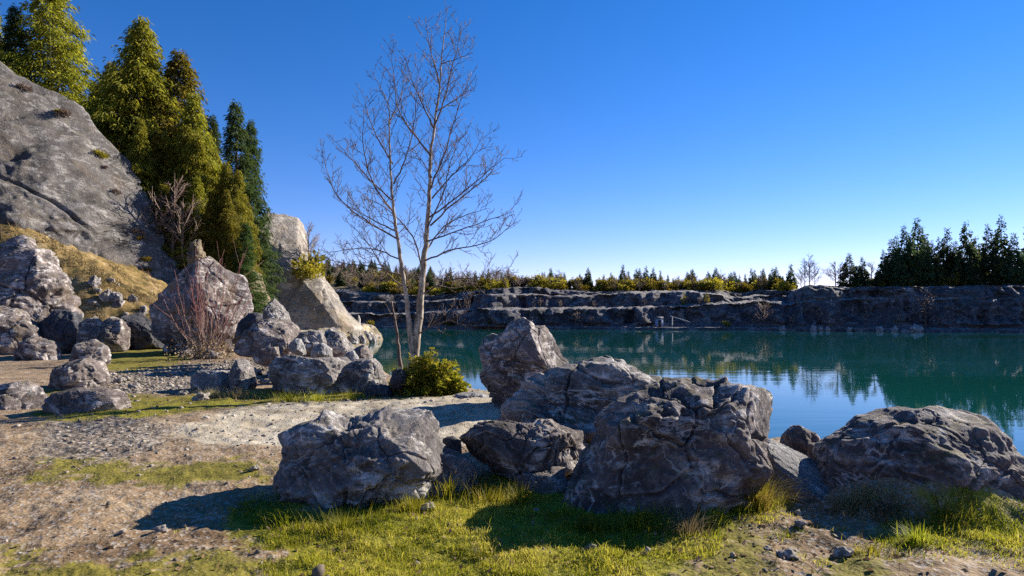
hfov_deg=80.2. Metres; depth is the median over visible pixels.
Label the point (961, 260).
fir tree
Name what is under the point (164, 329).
boulder
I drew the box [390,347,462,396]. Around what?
shrub
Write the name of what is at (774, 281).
bush
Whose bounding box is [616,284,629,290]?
bush
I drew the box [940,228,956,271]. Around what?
fir tree
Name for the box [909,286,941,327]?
bare tree
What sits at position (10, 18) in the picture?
fir tree
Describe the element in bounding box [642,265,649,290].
fir tree
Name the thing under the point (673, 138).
sky
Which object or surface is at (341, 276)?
fir tree
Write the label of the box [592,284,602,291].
bush
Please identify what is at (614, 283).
bare tree
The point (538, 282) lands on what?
bush
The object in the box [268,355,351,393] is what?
boulder
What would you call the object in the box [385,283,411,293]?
bush
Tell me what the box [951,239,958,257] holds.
fir tree
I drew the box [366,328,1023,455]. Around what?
water
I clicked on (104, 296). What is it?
rock block
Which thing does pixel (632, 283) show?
bush
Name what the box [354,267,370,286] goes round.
bare tree
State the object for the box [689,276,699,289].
bare tree
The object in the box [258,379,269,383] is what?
stone
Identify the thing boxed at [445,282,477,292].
bush
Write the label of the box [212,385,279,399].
grass tuft
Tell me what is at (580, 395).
boulder
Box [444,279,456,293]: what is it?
bush
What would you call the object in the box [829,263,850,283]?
bare tree
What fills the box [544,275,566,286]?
bush
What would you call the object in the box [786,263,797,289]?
fir tree
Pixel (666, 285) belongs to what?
bush
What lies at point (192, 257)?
boulder
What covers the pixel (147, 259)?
bush
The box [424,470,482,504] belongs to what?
grass tuft
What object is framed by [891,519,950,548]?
grass tuft
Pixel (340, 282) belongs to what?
fir tree
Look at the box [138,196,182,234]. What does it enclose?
bare tree
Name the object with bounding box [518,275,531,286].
bush
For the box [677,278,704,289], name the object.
bush
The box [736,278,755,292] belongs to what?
bush
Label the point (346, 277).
bare tree
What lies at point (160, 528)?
stone
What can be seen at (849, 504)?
grass tuft
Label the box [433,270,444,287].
bare tree
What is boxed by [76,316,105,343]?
boulder
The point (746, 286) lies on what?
bush
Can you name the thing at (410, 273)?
bare tree
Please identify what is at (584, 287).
bush
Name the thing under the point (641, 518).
grass tuft
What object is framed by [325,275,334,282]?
bush
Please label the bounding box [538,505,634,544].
grass tuft
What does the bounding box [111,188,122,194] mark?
bush
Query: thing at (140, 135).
cedar tree
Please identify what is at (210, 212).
cedar tree
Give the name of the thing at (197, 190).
cedar tree
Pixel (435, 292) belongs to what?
bush
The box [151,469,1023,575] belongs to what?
grass
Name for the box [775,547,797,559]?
stone
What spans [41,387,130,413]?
boulder
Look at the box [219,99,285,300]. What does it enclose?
fir tree
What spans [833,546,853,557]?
stone
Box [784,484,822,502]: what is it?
boulder
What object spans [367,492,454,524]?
grass tuft
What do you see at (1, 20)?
cedar tree
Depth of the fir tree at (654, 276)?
175.58 m
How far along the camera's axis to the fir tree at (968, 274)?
139.14 m
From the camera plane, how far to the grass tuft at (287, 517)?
4.66 m
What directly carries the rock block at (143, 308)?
on the ground at (50, 510)
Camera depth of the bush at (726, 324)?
137.31 m
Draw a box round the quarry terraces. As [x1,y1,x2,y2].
[329,267,1023,331]
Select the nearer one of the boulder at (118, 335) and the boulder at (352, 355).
the boulder at (352, 355)
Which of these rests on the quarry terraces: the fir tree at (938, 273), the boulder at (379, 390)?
the fir tree at (938, 273)
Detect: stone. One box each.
[87,299,99,305]
[93,288,101,292]
[113,377,126,382]
[127,383,142,388]
[153,524,168,531]
[166,370,177,375]
[177,390,188,395]
[178,350,192,357]
[191,392,209,400]
[203,350,222,358]
[250,464,259,471]
[254,368,262,375]
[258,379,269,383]
[420,502,434,510]
[442,435,461,453]
[763,545,772,550]
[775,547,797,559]
[794,520,807,527]
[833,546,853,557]
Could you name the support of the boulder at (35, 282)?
on the ground at (50, 510)
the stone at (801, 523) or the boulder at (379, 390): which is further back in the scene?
the boulder at (379, 390)
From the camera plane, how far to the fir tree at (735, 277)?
187.75 m
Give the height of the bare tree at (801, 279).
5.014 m
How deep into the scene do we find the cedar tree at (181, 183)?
45.55 m
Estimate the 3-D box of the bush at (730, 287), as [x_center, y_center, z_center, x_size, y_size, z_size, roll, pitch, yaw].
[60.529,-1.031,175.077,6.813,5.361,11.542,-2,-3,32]
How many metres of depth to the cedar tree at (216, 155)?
48.31 m
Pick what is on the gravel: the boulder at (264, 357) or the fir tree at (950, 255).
the boulder at (264, 357)
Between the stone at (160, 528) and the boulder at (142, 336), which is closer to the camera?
the stone at (160, 528)
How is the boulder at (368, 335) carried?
on the ground at (50, 510)
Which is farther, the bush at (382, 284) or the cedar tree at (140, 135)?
the bush at (382, 284)
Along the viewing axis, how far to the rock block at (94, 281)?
32.79 m
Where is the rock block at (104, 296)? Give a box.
[99,289,114,301]
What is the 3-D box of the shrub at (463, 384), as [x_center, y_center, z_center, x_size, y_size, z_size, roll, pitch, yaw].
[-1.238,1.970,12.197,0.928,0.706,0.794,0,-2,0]
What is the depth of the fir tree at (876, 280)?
144.72 m
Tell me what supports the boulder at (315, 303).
on the ground at (50, 510)
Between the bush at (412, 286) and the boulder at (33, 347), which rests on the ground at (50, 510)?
the boulder at (33, 347)
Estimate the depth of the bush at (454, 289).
172.48 m
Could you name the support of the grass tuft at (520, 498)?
on the ground at (50, 510)
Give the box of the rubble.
[1,408,1022,575]
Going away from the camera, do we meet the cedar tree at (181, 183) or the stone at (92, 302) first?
the stone at (92, 302)
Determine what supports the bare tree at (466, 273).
on the quarry terraces
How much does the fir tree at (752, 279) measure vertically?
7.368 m
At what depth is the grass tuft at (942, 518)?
4.57 m
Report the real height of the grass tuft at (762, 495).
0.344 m
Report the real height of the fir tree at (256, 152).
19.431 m
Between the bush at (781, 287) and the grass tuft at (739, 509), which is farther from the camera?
the bush at (781, 287)
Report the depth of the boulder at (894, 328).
124.19 m
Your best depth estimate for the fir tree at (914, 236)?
149.86 m
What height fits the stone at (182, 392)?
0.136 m
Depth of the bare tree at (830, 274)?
146.98 m
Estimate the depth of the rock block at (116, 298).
32.33 m
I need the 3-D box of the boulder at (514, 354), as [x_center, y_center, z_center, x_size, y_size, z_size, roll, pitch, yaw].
[0.302,1.378,10.336,1.577,1.770,1.352,-1,-2,15]
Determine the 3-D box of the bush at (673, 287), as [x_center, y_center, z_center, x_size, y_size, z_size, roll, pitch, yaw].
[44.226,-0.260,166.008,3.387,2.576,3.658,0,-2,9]
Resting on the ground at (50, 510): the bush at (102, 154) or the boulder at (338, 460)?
the boulder at (338, 460)
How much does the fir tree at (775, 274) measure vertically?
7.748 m
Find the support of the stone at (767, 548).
on the ground at (50, 510)
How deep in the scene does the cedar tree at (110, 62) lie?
53.51 m
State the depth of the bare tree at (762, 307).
136.32 m
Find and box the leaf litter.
[17,357,1007,575]
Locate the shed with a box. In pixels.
[654,317,663,326]
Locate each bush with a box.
[14,82,32,92]
[51,105,71,117]
[93,148,109,158]
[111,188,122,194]
[130,227,145,235]
[140,256,152,261]
[286,244,330,279]
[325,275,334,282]
[359,281,383,292]
[365,270,393,280]
[377,281,394,291]
[379,279,400,291]
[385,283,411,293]
[406,282,414,290]
[411,286,417,294]
[427,288,443,295]
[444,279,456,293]
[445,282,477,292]
[451,284,462,293]
[462,284,475,291]
[476,276,489,288]
[481,280,498,289]
[483,276,494,286]
[490,278,509,287]
[510,280,518,286]
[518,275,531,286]
[526,270,561,288]
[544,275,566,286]
[550,281,566,289]
[566,276,581,287]
[571,280,590,289]
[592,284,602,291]
[594,277,617,290]
[604,279,615,291]
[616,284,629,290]
[617,277,646,290]
[641,277,658,290]
[656,280,667,290]
[659,277,671,290]
[668,282,678,290]
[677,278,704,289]
[696,277,726,290]
[721,321,731,326]
[722,276,737,291]
[733,282,752,292]
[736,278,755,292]
[748,275,771,289]
[758,275,782,289]
[771,281,797,290]
[776,280,789,290]
[868,278,885,286]
[935,269,961,285]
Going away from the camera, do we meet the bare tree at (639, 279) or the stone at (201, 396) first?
the stone at (201, 396)
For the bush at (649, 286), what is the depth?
170.51 m
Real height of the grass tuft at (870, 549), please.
0.110 m
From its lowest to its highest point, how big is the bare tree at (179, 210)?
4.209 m
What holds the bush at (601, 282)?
on the quarry terraces
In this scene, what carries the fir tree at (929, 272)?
on the quarry terraces
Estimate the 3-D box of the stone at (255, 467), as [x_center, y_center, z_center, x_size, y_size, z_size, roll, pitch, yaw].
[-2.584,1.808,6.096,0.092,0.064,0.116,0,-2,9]
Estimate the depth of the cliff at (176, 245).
43.43 m
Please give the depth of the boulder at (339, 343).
16.10 m
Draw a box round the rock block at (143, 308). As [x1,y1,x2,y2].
[138,305,147,314]
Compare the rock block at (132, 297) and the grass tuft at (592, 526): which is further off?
the rock block at (132, 297)
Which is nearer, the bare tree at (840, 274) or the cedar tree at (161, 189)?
the cedar tree at (161, 189)
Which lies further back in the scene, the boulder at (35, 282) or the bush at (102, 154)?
the bush at (102, 154)
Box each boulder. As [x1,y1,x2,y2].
[0,235,83,322]
[0,306,41,354]
[0,380,48,409]
[13,335,61,360]
[37,309,82,353]
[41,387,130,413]
[47,358,110,389]
[69,339,110,364]
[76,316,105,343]
[102,317,130,351]
[119,312,163,349]
[149,256,253,354]
[162,344,177,353]
[187,239,206,265]
[190,370,229,390]
[228,359,256,390]
[233,312,262,340]
[234,318,300,356]
[252,346,282,366]
[263,298,290,321]
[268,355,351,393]
[272,406,445,508]
[288,338,305,355]
[294,330,326,357]
[310,342,332,357]
[325,327,354,356]
[335,358,387,392]
[345,350,358,360]
[347,334,358,343]
[354,345,372,358]
[358,335,365,343]
[361,383,393,396]
[363,331,371,339]
[369,332,375,341]
[390,367,406,389]
[429,448,478,496]
[454,392,488,398]
[459,419,587,480]
[479,317,568,405]
[497,355,661,444]
[514,466,567,494]
[564,376,773,519]
[764,439,828,495]
[780,425,820,459]
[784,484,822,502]
[810,325,816,330]
[812,405,1023,500]
[876,326,883,330]
[891,325,898,330]
[910,323,923,331]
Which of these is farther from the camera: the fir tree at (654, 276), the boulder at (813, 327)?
the fir tree at (654, 276)
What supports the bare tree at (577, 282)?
on the quarry terraces
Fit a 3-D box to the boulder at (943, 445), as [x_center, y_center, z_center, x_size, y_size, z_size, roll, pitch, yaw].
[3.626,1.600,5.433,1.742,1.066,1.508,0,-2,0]
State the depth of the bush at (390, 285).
180.92 m
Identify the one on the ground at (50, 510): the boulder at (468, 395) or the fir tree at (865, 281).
the boulder at (468, 395)
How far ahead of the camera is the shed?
138.76 m
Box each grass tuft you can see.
[189,384,240,398]
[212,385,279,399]
[234,499,332,531]
[264,391,310,401]
[283,389,340,402]
[290,503,447,548]
[330,386,380,401]
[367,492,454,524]
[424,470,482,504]
[448,480,522,510]
[459,538,503,559]
[494,476,556,508]
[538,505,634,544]
[570,496,721,544]
[642,503,757,538]
[674,504,753,532]
[723,491,776,514]
[735,471,812,514]
[748,512,830,552]
[804,473,905,523]
[819,532,934,565]
[831,471,976,532]
[885,477,1001,541]
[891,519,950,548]
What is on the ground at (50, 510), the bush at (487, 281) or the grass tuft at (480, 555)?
the grass tuft at (480, 555)
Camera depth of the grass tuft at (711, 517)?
4.63 m
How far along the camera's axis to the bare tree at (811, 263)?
152.82 m
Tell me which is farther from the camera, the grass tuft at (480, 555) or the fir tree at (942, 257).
the fir tree at (942, 257)
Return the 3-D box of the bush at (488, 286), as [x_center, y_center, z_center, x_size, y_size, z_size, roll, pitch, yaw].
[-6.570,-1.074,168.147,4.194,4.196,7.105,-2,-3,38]
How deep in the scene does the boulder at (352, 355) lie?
13.74 m
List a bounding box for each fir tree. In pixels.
[0,3,34,79]
[204,114,223,176]
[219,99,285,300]
[230,222,271,313]
[238,119,286,300]
[334,271,344,285]
[336,271,345,284]
[357,272,365,286]
[425,270,433,289]
[582,267,593,289]
[619,265,625,279]
[635,268,643,290]
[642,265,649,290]
[650,268,657,289]
[711,268,722,279]
[732,271,738,282]
[747,268,755,285]
[769,267,781,289]
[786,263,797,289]
[837,253,863,286]
[857,255,871,286]
[872,269,882,286]
[875,250,892,285]
[883,239,894,269]
[887,235,902,269]
[889,224,922,285]
[889,256,912,286]
[901,231,921,285]
[903,217,930,260]
[915,234,939,286]
[922,240,944,286]
[932,236,951,285]
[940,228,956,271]
[947,220,980,278]
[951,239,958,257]
[958,256,983,285]
[968,235,981,257]
[975,224,1008,285]
[987,215,1018,285]
[1005,232,1023,284]
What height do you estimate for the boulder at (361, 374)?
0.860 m
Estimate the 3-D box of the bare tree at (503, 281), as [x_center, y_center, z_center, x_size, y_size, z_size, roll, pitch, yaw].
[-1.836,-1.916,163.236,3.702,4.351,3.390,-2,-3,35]
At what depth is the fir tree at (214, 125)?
49.59 m
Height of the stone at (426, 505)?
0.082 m
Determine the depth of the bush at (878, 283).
144.34 m
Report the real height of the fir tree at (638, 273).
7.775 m
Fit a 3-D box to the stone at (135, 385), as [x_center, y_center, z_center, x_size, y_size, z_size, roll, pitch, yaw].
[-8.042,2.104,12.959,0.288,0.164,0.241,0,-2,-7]
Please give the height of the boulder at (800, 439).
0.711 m
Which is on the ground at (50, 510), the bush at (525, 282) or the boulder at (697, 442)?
the boulder at (697, 442)
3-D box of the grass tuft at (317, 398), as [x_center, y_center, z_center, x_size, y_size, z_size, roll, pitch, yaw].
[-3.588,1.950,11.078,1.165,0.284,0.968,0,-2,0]
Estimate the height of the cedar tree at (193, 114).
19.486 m
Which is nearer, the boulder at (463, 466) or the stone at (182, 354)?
the boulder at (463, 466)
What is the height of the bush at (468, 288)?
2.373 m
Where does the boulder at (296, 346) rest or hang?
on the ground at (50, 510)
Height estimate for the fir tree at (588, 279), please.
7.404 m
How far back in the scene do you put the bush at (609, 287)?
170.21 m
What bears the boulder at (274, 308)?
on the boulder at (266, 333)
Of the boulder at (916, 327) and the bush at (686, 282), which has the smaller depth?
the boulder at (916, 327)
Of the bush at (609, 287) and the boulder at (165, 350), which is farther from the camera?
the bush at (609, 287)
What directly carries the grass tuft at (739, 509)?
on the ground at (50, 510)
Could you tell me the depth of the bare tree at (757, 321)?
136.65 m
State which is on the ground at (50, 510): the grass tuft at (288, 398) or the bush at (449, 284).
the grass tuft at (288, 398)
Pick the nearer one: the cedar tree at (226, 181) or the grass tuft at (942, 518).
the grass tuft at (942, 518)
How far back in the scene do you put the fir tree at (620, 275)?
177.56 m
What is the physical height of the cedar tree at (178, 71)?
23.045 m
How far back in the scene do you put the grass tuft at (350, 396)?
11.35 m
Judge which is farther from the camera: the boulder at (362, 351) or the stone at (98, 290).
the stone at (98, 290)
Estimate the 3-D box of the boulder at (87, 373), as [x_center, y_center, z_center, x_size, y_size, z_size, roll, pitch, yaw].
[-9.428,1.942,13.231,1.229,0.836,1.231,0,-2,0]
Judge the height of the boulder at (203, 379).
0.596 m
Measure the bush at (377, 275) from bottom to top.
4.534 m
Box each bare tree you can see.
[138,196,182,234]
[142,175,205,259]
[158,201,207,257]
[293,222,321,257]
[299,0,524,392]
[335,260,349,273]
[339,271,353,282]
[346,272,359,288]
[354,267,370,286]
[361,268,377,284]
[397,269,414,282]
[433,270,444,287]
[460,268,474,280]
[462,273,477,285]
[501,275,511,286]
[515,275,524,286]
[571,312,583,326]
[574,280,581,290]
[610,278,617,289]
[634,274,645,290]
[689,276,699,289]
[752,298,771,326]
[752,313,763,326]
[757,276,769,289]
[795,264,812,284]
[795,271,808,286]
[799,255,824,284]
[807,269,821,285]
[822,262,850,285]
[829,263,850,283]
[860,262,884,286]
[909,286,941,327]
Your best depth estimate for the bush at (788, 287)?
162.96 m
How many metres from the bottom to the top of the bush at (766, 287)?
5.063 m
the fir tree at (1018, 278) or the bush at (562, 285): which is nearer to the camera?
the fir tree at (1018, 278)
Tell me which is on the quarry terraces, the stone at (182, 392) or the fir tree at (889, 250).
the fir tree at (889, 250)
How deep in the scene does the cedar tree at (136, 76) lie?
47.76 m
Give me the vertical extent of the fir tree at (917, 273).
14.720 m
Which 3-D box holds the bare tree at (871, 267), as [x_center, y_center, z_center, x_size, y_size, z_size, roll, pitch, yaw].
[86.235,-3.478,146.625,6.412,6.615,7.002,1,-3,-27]
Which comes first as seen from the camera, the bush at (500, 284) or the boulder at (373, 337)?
the boulder at (373, 337)
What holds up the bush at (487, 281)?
on the quarry terraces
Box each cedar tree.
[0,0,113,145]
[0,3,13,58]
[80,15,186,218]
[95,58,126,150]
[121,48,263,274]
[124,118,161,212]
[138,130,176,247]
[143,180,188,269]
[158,89,224,246]
[165,124,219,251]
[167,162,192,231]
[167,176,215,267]
[180,199,231,270]
[205,161,262,300]
[206,147,262,273]
[206,189,262,298]
[215,219,242,273]
[245,202,262,267]
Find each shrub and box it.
[133,237,261,360]
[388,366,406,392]
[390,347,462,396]
[439,368,472,395]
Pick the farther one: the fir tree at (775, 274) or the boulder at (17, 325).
the fir tree at (775, 274)
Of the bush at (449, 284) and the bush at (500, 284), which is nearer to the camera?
the bush at (500, 284)
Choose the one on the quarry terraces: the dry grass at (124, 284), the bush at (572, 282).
the bush at (572, 282)
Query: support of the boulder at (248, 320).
on the ground at (50, 510)
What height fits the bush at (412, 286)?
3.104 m
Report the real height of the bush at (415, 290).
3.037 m
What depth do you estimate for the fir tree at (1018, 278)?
137.01 m
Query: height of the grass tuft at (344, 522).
0.188 m
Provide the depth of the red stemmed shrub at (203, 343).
21.73 m
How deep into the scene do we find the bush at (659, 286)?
169.73 m
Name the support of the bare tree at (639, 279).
on the quarry terraces
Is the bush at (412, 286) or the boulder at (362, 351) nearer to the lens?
the boulder at (362, 351)
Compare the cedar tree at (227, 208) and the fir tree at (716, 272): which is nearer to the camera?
the cedar tree at (227, 208)
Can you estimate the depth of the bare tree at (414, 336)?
12.62 m
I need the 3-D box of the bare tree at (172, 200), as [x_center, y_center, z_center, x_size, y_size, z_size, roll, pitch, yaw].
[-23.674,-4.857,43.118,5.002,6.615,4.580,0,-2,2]
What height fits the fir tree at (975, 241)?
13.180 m
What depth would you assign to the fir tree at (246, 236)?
43.46 m
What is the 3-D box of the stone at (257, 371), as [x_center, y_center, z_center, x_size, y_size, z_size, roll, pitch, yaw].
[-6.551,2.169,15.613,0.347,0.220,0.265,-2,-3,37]
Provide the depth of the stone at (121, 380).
13.99 m
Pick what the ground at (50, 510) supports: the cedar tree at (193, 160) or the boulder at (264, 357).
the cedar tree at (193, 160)
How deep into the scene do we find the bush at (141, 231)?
40.84 m
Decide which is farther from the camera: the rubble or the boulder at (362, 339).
the boulder at (362, 339)
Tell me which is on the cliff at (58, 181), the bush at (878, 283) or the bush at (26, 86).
the bush at (26, 86)
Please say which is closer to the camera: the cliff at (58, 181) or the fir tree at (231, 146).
the cliff at (58, 181)
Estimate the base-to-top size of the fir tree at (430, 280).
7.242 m
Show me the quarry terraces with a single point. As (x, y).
(982, 308)
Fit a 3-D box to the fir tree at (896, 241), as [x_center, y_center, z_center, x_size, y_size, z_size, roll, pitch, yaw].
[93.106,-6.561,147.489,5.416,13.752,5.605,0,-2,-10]
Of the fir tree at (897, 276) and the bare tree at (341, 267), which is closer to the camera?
the fir tree at (897, 276)
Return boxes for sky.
[0,0,1023,287]
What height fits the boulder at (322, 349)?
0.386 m
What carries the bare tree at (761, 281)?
on the quarry terraces
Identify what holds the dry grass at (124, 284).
on the ground at (50, 510)
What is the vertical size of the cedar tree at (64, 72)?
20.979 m
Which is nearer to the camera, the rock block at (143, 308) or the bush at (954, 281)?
the rock block at (143, 308)
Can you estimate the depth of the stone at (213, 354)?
21.51 m
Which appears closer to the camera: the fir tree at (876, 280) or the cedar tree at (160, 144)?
the cedar tree at (160, 144)
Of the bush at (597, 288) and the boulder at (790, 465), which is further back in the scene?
the bush at (597, 288)
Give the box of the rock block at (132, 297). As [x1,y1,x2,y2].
[128,294,137,302]
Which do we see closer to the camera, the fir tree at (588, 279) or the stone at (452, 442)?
the stone at (452, 442)
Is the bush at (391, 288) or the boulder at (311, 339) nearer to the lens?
the boulder at (311, 339)
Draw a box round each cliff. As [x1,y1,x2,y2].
[0,61,180,283]
[164,232,270,308]
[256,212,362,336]
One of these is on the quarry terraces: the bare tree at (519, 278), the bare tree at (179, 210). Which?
the bare tree at (519, 278)
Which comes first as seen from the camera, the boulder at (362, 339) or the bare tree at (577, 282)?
the boulder at (362, 339)
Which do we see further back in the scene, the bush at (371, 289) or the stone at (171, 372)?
the bush at (371, 289)
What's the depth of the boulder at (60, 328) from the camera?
24.55 m
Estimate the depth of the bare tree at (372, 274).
187.10 m
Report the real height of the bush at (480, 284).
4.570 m
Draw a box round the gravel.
[4,358,771,575]
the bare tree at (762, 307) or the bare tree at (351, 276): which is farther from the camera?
the bare tree at (351, 276)
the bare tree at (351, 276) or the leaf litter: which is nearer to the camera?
the leaf litter
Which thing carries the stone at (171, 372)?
on the ground at (50, 510)
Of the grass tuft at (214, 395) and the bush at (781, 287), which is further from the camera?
the bush at (781, 287)
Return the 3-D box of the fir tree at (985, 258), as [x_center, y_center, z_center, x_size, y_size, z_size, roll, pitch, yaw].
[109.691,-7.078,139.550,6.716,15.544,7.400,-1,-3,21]
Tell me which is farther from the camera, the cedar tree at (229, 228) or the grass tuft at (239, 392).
the cedar tree at (229, 228)
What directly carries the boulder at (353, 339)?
on the ground at (50, 510)
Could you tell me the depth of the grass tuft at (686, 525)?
4.41 m
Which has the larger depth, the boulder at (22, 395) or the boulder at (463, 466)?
the boulder at (22, 395)
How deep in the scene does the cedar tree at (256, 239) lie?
50.33 m
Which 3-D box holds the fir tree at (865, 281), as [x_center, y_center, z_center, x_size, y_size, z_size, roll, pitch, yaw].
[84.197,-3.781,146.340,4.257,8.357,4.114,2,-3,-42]
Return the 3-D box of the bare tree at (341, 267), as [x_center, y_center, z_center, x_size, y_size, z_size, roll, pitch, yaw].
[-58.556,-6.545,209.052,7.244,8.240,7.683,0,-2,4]
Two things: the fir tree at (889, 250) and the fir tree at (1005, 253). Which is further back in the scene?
the fir tree at (889, 250)
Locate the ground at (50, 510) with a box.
[0,222,1023,575]
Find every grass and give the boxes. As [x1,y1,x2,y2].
[0,224,924,575]
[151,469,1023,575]
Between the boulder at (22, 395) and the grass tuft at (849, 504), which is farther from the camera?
the boulder at (22, 395)
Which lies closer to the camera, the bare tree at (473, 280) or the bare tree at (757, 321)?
the bare tree at (757, 321)
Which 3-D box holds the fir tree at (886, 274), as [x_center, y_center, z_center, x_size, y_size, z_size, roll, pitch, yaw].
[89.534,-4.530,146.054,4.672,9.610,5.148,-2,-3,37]
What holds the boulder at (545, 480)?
on the ground at (50, 510)
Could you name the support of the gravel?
on the ground at (50, 510)
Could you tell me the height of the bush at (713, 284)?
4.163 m
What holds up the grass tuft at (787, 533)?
on the ground at (50, 510)
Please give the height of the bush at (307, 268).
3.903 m
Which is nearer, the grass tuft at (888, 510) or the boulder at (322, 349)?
the grass tuft at (888, 510)
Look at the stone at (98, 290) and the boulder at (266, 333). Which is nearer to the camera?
the boulder at (266, 333)
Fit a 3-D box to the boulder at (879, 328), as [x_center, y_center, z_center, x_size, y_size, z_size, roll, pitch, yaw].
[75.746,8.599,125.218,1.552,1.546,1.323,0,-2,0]
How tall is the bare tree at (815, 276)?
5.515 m
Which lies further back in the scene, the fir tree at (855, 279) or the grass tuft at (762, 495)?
the fir tree at (855, 279)
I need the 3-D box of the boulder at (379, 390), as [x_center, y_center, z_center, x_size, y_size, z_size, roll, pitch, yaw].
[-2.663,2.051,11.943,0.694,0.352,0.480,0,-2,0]
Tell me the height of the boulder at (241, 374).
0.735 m
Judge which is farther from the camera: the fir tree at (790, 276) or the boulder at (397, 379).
the fir tree at (790, 276)
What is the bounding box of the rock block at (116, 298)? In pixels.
[110,292,124,306]
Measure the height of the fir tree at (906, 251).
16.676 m
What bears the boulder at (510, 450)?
on the ground at (50, 510)
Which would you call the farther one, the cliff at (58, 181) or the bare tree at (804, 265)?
the bare tree at (804, 265)
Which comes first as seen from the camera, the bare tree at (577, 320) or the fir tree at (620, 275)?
the bare tree at (577, 320)
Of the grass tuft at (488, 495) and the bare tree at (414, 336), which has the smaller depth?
the grass tuft at (488, 495)
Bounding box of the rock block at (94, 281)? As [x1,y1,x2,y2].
[87,275,101,287]
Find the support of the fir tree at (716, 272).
on the quarry terraces
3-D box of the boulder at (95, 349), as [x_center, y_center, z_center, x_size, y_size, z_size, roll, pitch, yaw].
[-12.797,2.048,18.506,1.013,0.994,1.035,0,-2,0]
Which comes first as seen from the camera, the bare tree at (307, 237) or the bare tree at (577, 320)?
the bare tree at (307, 237)
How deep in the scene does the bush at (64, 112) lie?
40.74 m

